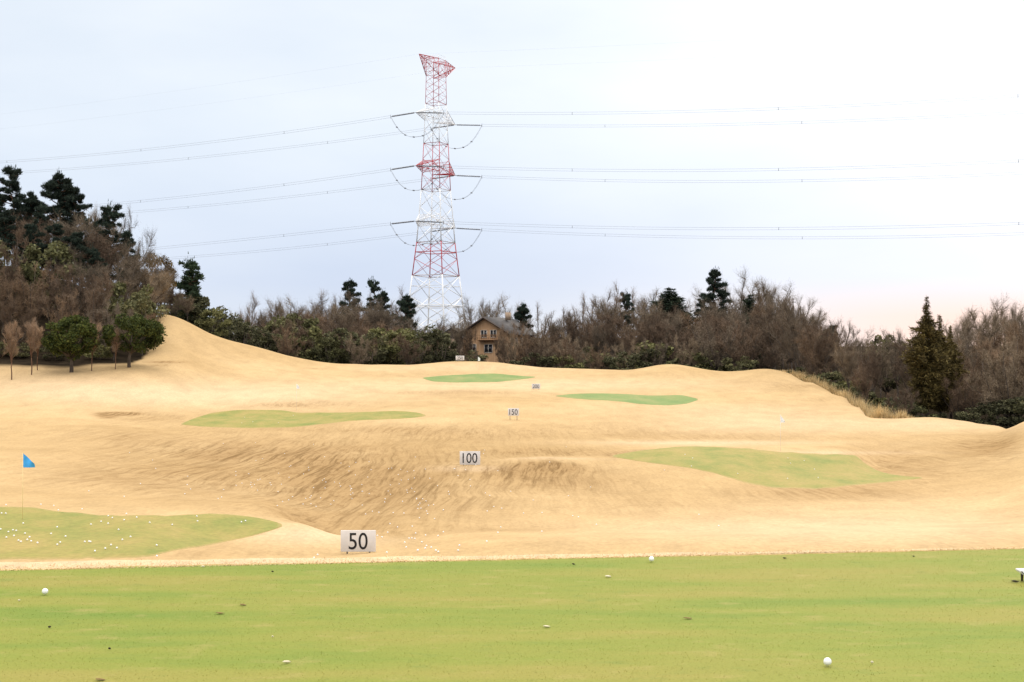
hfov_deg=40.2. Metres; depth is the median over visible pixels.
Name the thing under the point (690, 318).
bare tree
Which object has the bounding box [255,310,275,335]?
bare tree
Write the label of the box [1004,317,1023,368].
bare tree
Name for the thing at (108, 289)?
bare tree
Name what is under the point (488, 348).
window
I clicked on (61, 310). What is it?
bare tree
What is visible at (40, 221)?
bare tree
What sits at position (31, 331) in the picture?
young tree
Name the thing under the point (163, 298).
bare tree
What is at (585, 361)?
shrub
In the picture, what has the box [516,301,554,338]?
bare tree
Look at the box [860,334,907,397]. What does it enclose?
bare tree
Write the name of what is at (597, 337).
bare tree
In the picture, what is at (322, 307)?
bare tree
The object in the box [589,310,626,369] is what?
bare tree
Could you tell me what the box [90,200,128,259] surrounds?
pine tree
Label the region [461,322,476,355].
bare tree
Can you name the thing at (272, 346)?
evergreen tree
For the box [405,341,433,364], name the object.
evergreen tree
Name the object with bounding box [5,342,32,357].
shrub
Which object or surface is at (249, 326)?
bare tree
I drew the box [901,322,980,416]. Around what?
bare tree
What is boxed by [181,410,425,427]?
putting green
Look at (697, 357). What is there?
shrub
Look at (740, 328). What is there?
bare tree
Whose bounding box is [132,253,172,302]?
bare tree
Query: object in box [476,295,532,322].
bare tree
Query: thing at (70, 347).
evergreen tree
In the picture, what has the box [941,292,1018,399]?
bare tree
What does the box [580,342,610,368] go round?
bare tree
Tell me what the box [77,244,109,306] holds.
pine tree
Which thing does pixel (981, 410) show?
shrub
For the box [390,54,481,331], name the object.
transmission tower
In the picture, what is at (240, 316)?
bare tree
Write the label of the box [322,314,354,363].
bare tree
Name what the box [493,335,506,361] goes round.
bare tree
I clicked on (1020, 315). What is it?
bare tree
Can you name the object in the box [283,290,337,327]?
bare tree
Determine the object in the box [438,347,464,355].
bare tree
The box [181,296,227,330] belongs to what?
evergreen tree
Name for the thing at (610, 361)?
shrub
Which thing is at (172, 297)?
bare tree
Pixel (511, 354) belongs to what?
bare tree
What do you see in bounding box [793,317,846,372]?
bare tree
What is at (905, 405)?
bare tree
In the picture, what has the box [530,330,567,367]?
bare tree
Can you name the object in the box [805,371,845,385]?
shrub
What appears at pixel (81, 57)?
sky
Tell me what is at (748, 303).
fir tree
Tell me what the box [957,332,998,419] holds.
bare tree
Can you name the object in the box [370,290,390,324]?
pine tree
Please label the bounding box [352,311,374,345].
bare tree
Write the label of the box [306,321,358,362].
bare tree
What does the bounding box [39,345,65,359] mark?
shrub
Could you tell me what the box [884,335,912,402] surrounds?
bare tree
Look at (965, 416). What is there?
shrub
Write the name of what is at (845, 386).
shrub
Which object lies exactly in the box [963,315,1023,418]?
bare tree
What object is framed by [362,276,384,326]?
pine tree
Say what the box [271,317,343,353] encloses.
bare tree
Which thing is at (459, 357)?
distance board
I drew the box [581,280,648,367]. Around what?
bare tree
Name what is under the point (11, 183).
pine tree
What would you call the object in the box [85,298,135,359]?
bare tree
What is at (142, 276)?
bare tree
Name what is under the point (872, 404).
shrub
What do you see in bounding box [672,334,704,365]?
bare tree
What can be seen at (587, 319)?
bare tree
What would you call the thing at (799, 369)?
shrub
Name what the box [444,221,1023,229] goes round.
power cable
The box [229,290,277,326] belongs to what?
bare tree
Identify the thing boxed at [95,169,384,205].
power cable
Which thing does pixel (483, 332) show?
window
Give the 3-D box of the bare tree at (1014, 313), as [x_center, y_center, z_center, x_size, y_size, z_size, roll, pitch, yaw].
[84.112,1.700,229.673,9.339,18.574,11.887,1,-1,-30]
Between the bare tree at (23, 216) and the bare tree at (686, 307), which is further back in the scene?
the bare tree at (686, 307)
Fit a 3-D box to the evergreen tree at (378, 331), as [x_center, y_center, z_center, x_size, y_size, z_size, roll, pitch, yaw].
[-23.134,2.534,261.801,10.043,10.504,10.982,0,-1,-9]
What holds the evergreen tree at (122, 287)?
on the ground at (94, 436)
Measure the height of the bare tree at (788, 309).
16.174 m
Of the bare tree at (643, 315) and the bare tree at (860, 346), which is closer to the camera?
the bare tree at (860, 346)
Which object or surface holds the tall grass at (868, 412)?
on the ground at (94, 436)
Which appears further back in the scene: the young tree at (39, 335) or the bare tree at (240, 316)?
the bare tree at (240, 316)
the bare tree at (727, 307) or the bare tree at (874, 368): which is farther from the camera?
the bare tree at (727, 307)
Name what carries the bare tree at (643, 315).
on the ground at (94, 436)
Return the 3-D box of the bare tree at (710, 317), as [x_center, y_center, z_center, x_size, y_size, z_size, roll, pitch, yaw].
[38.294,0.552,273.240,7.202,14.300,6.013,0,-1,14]
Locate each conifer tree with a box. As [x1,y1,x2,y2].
[899,296,950,416]
[932,314,961,414]
[946,325,969,418]
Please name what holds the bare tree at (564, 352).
on the ground at (94, 436)
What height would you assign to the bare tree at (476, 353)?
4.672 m
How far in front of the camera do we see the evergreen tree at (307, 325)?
261.41 m
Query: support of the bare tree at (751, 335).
on the ground at (94, 436)
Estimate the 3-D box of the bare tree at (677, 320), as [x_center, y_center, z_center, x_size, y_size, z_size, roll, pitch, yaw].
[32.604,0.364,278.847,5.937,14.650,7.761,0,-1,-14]
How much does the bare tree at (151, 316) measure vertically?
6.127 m
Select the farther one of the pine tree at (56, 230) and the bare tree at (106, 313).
the pine tree at (56, 230)
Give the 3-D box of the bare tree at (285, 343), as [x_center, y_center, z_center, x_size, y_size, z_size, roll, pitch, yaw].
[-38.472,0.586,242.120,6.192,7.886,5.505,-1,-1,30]
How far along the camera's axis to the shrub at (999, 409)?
151.34 m
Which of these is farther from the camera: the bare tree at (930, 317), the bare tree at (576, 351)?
the bare tree at (576, 351)
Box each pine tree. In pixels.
[0,164,36,250]
[0,188,6,212]
[0,207,23,299]
[10,223,46,302]
[15,195,45,228]
[32,201,49,281]
[35,170,79,286]
[41,219,71,308]
[59,229,87,310]
[64,186,93,279]
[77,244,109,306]
[81,215,99,291]
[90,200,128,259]
[110,227,142,289]
[173,252,212,320]
[338,278,362,363]
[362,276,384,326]
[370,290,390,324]
[393,293,418,331]
[513,303,533,331]
[617,289,634,358]
[693,266,732,346]
[693,295,707,330]
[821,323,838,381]
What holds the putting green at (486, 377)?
on the ground at (94, 436)
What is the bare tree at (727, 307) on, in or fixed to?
on the ground at (94, 436)
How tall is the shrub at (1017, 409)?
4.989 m
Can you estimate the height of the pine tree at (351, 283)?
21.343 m
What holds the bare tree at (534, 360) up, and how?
on the ground at (94, 436)
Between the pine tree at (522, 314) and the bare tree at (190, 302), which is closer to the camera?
the bare tree at (190, 302)
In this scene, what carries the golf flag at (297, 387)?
on the ground at (94, 436)
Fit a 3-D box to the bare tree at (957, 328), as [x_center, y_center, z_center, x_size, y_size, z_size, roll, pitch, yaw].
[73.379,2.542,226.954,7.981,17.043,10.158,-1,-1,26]
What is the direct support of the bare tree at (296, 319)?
on the ground at (94, 436)
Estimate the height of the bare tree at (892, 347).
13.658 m
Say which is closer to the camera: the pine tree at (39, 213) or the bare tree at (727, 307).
the pine tree at (39, 213)
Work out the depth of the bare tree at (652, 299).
314.67 m
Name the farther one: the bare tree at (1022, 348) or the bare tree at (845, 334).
the bare tree at (845, 334)
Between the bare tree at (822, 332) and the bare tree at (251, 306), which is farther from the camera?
the bare tree at (251, 306)
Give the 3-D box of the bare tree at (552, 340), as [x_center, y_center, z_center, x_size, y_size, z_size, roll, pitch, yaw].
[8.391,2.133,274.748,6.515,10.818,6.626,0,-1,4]
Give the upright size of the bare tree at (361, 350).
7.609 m
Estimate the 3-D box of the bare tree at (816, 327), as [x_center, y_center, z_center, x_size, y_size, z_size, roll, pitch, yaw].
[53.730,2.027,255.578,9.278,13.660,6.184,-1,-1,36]
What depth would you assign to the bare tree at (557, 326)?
295.98 m
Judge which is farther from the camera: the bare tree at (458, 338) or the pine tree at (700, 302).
the pine tree at (700, 302)
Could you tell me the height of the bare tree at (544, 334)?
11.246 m
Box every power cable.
[2,127,430,172]
[5,223,385,261]
[6,115,390,162]
[8,230,430,263]
[48,178,426,218]
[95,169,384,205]
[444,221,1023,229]
[461,159,1023,171]
[484,94,1020,114]
[489,111,1020,126]
[495,229,1023,238]
[499,172,1018,182]
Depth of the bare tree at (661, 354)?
255.73 m
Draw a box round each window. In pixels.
[481,330,486,337]
[484,344,492,352]
[490,330,496,337]
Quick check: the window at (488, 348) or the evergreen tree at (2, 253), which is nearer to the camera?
the evergreen tree at (2, 253)
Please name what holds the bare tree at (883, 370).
on the ground at (94, 436)
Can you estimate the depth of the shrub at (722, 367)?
255.21 m
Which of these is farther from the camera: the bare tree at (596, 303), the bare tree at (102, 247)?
the bare tree at (596, 303)
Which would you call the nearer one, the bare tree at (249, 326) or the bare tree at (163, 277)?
the bare tree at (163, 277)
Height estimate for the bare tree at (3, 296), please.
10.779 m
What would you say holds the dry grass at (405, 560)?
on the teeing ground at (651, 628)
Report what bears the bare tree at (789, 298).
on the ground at (94, 436)
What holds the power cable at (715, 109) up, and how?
attached to the transmission tower
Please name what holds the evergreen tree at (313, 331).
on the ground at (94, 436)
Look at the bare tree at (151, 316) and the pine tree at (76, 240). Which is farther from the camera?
the pine tree at (76, 240)
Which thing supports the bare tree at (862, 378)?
on the ground at (94, 436)
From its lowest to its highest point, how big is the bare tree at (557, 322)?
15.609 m
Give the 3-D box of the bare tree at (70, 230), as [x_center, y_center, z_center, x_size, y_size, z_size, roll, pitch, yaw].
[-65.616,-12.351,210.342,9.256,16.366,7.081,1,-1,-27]
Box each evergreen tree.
[0,240,22,287]
[12,241,86,316]
[41,314,100,372]
[101,313,167,366]
[102,281,157,332]
[119,292,169,355]
[159,298,184,316]
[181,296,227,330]
[193,308,232,336]
[201,312,244,341]
[223,312,253,344]
[230,321,265,346]
[251,329,280,351]
[252,319,309,357]
[271,313,324,357]
[287,325,341,360]
[311,336,349,362]
[316,327,369,363]
[351,331,391,364]
[368,327,409,364]
[370,328,429,364]
[404,323,456,363]
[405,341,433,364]
[425,335,458,362]
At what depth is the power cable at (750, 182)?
386.27 m
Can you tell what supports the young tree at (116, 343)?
on the ground at (94, 436)
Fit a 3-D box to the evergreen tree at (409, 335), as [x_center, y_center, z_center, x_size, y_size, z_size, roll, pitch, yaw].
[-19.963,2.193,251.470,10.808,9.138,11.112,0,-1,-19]
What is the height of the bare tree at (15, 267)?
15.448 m
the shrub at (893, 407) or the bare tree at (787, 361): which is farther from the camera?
the bare tree at (787, 361)
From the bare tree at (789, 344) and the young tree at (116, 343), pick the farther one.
the bare tree at (789, 344)
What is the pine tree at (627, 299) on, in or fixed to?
on the ground at (94, 436)
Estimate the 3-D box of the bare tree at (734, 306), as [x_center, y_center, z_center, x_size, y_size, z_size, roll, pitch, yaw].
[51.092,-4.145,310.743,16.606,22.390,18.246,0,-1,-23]
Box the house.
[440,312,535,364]
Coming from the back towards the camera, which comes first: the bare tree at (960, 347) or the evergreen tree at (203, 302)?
the evergreen tree at (203, 302)
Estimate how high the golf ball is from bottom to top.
0.043 m
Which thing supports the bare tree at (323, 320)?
on the ground at (94, 436)
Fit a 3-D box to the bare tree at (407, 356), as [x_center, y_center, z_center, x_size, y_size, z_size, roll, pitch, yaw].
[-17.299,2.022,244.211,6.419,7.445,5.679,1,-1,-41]
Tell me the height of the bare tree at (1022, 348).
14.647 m
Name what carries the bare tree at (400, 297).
on the ground at (94, 436)
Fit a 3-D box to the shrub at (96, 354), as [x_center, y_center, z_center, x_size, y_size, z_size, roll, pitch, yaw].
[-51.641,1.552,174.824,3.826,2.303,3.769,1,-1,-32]
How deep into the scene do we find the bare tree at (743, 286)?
316.43 m
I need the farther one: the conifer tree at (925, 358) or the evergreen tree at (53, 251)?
the evergreen tree at (53, 251)
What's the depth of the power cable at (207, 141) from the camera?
425.21 m
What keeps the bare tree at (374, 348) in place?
on the ground at (94, 436)
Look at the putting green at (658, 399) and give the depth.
172.49 m
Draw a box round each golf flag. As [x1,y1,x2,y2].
[22,453,34,519]
[296,385,299,410]
[780,416,784,450]
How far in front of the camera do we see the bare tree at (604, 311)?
290.68 m
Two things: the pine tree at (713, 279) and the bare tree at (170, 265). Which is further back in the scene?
the pine tree at (713, 279)
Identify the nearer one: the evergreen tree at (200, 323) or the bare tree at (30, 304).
the bare tree at (30, 304)
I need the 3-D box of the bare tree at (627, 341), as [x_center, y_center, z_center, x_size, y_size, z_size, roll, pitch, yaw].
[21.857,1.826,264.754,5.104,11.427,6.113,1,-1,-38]
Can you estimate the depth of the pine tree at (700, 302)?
303.78 m
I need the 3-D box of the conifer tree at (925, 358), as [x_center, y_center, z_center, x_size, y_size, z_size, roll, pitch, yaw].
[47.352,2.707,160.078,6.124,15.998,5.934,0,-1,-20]
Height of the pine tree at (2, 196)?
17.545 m
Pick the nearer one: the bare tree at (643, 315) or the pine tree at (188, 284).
the pine tree at (188, 284)
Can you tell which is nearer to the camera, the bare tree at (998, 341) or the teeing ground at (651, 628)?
the teeing ground at (651, 628)
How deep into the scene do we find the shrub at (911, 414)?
169.05 m
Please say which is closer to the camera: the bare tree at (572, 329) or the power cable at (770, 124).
the bare tree at (572, 329)
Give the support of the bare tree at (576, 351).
on the ground at (94, 436)
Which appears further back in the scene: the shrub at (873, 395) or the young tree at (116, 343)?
the shrub at (873, 395)
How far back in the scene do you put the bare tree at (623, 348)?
257.25 m
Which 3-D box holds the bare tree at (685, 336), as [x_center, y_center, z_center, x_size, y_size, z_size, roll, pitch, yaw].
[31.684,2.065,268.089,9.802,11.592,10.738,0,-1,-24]
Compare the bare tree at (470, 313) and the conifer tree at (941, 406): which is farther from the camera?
the bare tree at (470, 313)
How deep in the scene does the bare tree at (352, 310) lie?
294.24 m
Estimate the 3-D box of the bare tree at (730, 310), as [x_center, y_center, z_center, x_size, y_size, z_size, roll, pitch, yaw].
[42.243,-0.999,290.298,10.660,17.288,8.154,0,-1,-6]
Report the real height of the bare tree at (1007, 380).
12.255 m
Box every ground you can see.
[0,266,1023,568]
[0,548,1023,681]
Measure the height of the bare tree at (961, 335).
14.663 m
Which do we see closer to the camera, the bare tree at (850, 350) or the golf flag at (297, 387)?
the golf flag at (297, 387)
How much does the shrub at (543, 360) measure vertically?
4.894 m
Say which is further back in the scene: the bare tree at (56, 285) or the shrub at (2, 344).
the bare tree at (56, 285)
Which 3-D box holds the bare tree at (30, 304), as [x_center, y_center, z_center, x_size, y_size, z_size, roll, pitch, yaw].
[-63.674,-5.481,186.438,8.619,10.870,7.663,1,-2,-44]
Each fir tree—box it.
[631,287,706,366]
[722,294,783,369]
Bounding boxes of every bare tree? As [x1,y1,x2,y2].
[0,226,30,300]
[0,261,60,322]
[0,265,50,332]
[0,297,38,344]
[8,206,37,239]
[8,206,61,269]
[8,217,43,291]
[13,260,101,322]
[31,217,67,253]
[31,271,116,351]
[42,291,85,342]
[51,209,104,260]
[54,244,119,316]
[72,236,154,310]
[78,231,124,319]
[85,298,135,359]
[89,219,153,280]
[90,214,125,245]
[93,201,116,303]
[112,204,156,299]
[114,245,182,307]
[114,257,177,315]
[115,312,163,322]
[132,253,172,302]
[136,266,168,309]
[140,278,171,312]
[143,253,176,313]
[164,289,186,314]
[167,288,180,314]
[176,292,195,321]
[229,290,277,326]
[233,311,268,339]
[241,317,254,338]
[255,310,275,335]
[261,303,299,329]
[263,295,294,327]
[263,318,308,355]
[265,310,307,344]
[267,294,314,315]
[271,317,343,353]
[271,325,307,355]
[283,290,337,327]
[289,301,325,327]
[298,310,330,336]
[303,287,362,323]
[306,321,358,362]
[315,293,360,325]
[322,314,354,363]
[325,301,357,346]
[328,288,395,331]
[340,300,360,326]
[345,333,377,363]
[349,321,396,363]
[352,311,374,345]
[358,286,420,330]
[359,319,413,364]
[360,297,400,340]
[362,297,414,336]
[367,299,420,329]
[369,338,411,363]
[395,313,422,341]
[396,332,431,364]
[416,314,452,332]
[436,312,472,330]
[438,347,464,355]
[443,322,467,351]
[451,318,467,352]
[453,294,493,327]
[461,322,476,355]
[464,304,502,324]
[464,351,485,361]
[475,296,507,317]
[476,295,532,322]
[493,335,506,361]
[498,321,520,362]
[498,355,511,363]
[500,330,518,362]
[505,321,538,365]
[510,320,536,340]
[514,330,550,365]
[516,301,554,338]
[519,330,541,365]
[525,337,554,367]
[528,325,558,365]
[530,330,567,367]
[541,328,564,366]
[542,315,566,366]
[544,304,580,339]
[551,338,582,367]
[553,332,596,366]
[556,316,581,349]
[559,309,594,354]
[561,308,617,367]
[563,292,608,344]
[573,295,633,369]
[574,315,604,345]
[578,315,610,366]
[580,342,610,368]
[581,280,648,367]
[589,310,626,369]
[591,324,610,354]
[592,302,653,357]
[605,339,641,368]
[607,287,655,342]
[610,322,636,354]
[625,297,671,340]
[628,317,671,347]
[629,310,672,346]
[634,286,689,316]
[637,290,688,312]
[640,338,669,366]
[647,303,688,346]
[647,325,695,361]
[659,295,693,316]
[662,308,685,359]
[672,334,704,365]
[677,304,719,350]
[686,282,723,326]
[687,315,737,370]
[692,296,736,363]
[694,310,724,347]
[696,316,733,353]
[705,287,763,312]
[705,316,762,370]
[711,287,788,369]
[713,324,764,369]
[715,264,780,311]
[719,277,778,316]
[721,309,746,355]
[725,297,780,368]
[737,276,795,367]
[748,293,796,368]
[748,303,789,369]
[749,334,784,368]
[758,294,822,369]
[762,281,822,369]
[766,311,804,369]
[767,294,795,370]
[769,305,813,369]
[776,313,828,371]
[780,306,828,366]
[783,351,807,370]
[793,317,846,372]
[793,321,850,376]
[798,317,824,360]
[811,323,838,370]
[818,317,861,381]
[822,327,875,376]
[830,341,859,391]
[833,338,867,380]
[850,363,876,402]
[853,342,885,399]
[855,326,881,373]
[858,339,900,397]
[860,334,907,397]
[874,326,907,396]
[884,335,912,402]
[884,387,920,415]
[886,353,922,415]
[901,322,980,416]
[907,308,960,339]
[940,368,999,415]
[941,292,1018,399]
[942,333,966,368]
[944,307,979,403]
[945,311,1006,420]
[956,324,980,411]
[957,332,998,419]
[959,308,1011,400]
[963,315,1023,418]
[965,331,1023,428]
[972,318,1023,415]
[986,299,1023,361]
[997,370,1023,398]
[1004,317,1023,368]
[1011,298,1023,326]
[1016,336,1023,349]
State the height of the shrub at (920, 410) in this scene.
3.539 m
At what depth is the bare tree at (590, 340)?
277.38 m
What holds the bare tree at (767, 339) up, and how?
on the ground at (94, 436)
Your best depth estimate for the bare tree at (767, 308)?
287.89 m
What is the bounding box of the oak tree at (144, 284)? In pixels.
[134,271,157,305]
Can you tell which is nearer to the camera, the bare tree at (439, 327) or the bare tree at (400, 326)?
the bare tree at (400, 326)
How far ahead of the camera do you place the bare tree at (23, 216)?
224.41 m
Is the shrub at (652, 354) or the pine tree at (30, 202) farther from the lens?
the shrub at (652, 354)
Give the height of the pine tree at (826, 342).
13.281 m
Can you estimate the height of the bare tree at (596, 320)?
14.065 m
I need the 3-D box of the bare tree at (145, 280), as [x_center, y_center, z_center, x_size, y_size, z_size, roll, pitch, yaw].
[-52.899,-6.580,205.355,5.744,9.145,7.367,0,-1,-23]
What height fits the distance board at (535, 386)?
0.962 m
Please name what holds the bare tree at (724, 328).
on the ground at (94, 436)
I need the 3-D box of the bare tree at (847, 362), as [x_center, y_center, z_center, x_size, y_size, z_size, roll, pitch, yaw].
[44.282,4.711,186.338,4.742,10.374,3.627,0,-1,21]
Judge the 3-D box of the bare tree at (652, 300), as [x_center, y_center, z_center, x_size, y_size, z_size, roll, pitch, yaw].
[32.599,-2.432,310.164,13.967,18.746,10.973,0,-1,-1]
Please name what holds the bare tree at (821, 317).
on the ground at (94, 436)
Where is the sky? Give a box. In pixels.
[0,0,1023,345]
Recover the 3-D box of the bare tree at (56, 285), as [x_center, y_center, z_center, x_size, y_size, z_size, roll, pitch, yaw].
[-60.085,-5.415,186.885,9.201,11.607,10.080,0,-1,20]
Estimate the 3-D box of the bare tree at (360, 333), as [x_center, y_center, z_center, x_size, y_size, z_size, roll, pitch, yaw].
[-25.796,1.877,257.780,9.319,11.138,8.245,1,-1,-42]
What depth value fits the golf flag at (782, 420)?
101.88 m
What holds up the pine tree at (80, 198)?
on the ground at (94, 436)
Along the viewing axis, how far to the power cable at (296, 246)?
435.89 m
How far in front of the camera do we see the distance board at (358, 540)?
46.06 m
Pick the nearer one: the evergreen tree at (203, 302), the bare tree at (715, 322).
the evergreen tree at (203, 302)
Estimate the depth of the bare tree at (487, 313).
310.47 m
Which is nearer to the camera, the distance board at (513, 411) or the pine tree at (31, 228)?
the distance board at (513, 411)
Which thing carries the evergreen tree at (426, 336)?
on the ground at (94, 436)
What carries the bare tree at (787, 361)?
on the ground at (94, 436)
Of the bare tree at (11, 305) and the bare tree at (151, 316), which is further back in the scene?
the bare tree at (151, 316)
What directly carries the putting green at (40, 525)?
on the ground at (94, 436)
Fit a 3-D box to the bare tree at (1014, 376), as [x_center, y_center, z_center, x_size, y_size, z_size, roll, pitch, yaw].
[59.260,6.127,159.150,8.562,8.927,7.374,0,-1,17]
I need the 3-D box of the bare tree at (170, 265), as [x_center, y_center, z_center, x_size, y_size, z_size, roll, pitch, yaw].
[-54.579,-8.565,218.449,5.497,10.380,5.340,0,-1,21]
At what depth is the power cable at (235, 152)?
447.02 m
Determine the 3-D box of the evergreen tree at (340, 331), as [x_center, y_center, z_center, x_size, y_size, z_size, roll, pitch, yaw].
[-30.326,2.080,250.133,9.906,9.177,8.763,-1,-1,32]
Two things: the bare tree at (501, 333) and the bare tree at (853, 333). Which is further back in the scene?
the bare tree at (501, 333)
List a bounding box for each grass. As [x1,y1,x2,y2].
[0,546,1023,570]
[779,369,914,418]
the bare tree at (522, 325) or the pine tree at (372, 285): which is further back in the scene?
the pine tree at (372, 285)
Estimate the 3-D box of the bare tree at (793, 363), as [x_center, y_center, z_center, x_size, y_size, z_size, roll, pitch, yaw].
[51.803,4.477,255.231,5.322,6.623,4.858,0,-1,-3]
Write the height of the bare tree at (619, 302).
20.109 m
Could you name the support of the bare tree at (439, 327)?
on the ground at (94, 436)
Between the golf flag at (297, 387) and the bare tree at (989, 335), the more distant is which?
the bare tree at (989, 335)
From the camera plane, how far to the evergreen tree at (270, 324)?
251.85 m
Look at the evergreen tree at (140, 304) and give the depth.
183.34 m
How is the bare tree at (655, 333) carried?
on the ground at (94, 436)
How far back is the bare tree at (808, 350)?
208.97 m
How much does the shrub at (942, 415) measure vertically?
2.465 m
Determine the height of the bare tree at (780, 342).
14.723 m
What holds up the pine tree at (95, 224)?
on the ground at (94, 436)
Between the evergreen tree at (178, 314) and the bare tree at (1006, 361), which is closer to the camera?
the bare tree at (1006, 361)
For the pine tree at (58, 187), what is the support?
on the ground at (94, 436)
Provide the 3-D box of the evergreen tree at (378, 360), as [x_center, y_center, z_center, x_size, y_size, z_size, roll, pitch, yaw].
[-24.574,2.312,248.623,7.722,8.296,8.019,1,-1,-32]
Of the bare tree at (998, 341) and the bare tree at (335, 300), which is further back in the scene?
the bare tree at (335, 300)
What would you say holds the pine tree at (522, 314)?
on the ground at (94, 436)
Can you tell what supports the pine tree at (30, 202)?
on the ground at (94, 436)
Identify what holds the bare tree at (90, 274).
on the ground at (94, 436)
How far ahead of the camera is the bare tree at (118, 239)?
226.34 m
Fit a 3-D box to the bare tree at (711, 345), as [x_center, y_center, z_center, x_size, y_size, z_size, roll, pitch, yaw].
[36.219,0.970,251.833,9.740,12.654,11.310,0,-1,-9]
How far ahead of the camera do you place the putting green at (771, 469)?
91.69 m
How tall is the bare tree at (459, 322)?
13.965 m
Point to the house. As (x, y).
(487, 328)
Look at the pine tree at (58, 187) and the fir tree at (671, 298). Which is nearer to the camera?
the pine tree at (58, 187)
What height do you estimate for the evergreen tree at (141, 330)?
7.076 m
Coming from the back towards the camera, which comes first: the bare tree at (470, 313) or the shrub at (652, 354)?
the bare tree at (470, 313)
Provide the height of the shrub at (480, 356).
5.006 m
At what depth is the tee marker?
10.47 m
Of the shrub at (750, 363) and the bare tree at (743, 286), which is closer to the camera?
the shrub at (750, 363)
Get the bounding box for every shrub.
[0,341,9,354]
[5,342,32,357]
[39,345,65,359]
[83,344,112,359]
[450,349,488,361]
[509,352,554,366]
[549,354,584,368]
[558,346,610,368]
[602,351,652,369]
[617,340,673,369]
[638,346,693,365]
[666,350,712,369]
[690,348,734,370]
[721,355,758,370]
[787,365,845,382]
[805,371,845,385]
[830,378,886,406]
[838,386,877,401]
[865,400,891,409]
[868,396,918,416]
[871,401,918,417]
[894,403,938,417]
[938,412,964,420]
[956,407,998,424]
[973,399,1021,427]
[991,396,1023,426]
[1012,398,1023,421]
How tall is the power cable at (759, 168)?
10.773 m
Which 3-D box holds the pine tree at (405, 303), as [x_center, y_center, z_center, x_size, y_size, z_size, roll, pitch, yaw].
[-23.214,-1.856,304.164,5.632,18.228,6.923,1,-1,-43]
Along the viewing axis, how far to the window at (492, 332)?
284.18 m
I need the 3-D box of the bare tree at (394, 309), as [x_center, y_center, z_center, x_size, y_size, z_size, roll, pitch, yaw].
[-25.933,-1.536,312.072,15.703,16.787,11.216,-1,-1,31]
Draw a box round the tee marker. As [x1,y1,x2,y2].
[1016,568,1023,580]
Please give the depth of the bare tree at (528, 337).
262.50 m
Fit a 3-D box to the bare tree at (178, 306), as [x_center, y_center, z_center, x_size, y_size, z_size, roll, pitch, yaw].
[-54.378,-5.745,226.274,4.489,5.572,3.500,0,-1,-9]
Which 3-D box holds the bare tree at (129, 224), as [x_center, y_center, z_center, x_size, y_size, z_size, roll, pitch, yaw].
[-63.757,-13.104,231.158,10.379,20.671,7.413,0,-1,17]
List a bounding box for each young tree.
[1,321,23,379]
[23,317,41,374]
[33,325,44,369]
[88,318,101,370]
[110,327,120,368]
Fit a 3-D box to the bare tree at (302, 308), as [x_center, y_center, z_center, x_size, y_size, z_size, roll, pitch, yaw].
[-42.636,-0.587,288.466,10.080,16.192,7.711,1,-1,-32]
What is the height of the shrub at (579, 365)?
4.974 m
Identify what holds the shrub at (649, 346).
on the ground at (94, 436)
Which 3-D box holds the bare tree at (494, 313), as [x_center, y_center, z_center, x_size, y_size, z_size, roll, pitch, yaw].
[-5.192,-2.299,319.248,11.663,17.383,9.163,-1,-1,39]
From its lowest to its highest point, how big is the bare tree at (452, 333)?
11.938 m
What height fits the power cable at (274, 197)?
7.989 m
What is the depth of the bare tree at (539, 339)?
276.92 m
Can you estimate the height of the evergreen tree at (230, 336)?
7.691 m
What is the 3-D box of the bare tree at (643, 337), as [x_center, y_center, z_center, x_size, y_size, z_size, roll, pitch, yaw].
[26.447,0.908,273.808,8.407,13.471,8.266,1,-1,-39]
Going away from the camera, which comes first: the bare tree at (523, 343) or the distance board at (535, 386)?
the distance board at (535, 386)
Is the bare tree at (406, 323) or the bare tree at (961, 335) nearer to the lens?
the bare tree at (961, 335)
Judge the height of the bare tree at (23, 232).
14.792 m
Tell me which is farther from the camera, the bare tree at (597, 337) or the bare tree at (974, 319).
the bare tree at (597, 337)
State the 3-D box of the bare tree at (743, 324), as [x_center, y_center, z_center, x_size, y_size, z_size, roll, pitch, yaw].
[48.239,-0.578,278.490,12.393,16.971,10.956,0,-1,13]
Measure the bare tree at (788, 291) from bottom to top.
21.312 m
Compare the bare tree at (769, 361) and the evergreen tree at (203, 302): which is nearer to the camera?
the evergreen tree at (203, 302)
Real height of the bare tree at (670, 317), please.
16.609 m
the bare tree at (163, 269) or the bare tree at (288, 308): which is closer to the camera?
the bare tree at (163, 269)
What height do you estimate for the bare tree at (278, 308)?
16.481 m
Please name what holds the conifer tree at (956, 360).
on the ground at (94, 436)
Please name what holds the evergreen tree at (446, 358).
on the ground at (94, 436)
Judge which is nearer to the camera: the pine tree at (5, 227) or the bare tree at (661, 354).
the pine tree at (5, 227)
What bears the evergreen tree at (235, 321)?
on the ground at (94, 436)
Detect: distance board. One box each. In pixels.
[341,530,375,553]
[456,356,463,359]
[460,451,479,464]
[508,408,518,415]
[532,384,539,388]
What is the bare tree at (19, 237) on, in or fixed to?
on the ground at (94, 436)
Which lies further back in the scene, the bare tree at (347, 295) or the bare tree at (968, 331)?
the bare tree at (347, 295)
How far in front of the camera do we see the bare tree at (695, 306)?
309.54 m
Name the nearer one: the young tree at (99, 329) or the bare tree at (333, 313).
the young tree at (99, 329)
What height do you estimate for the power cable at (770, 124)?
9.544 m
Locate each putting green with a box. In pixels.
[0,506,281,559]
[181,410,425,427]
[423,373,533,382]
[556,393,697,404]
[613,446,921,488]
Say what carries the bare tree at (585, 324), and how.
on the ground at (94, 436)

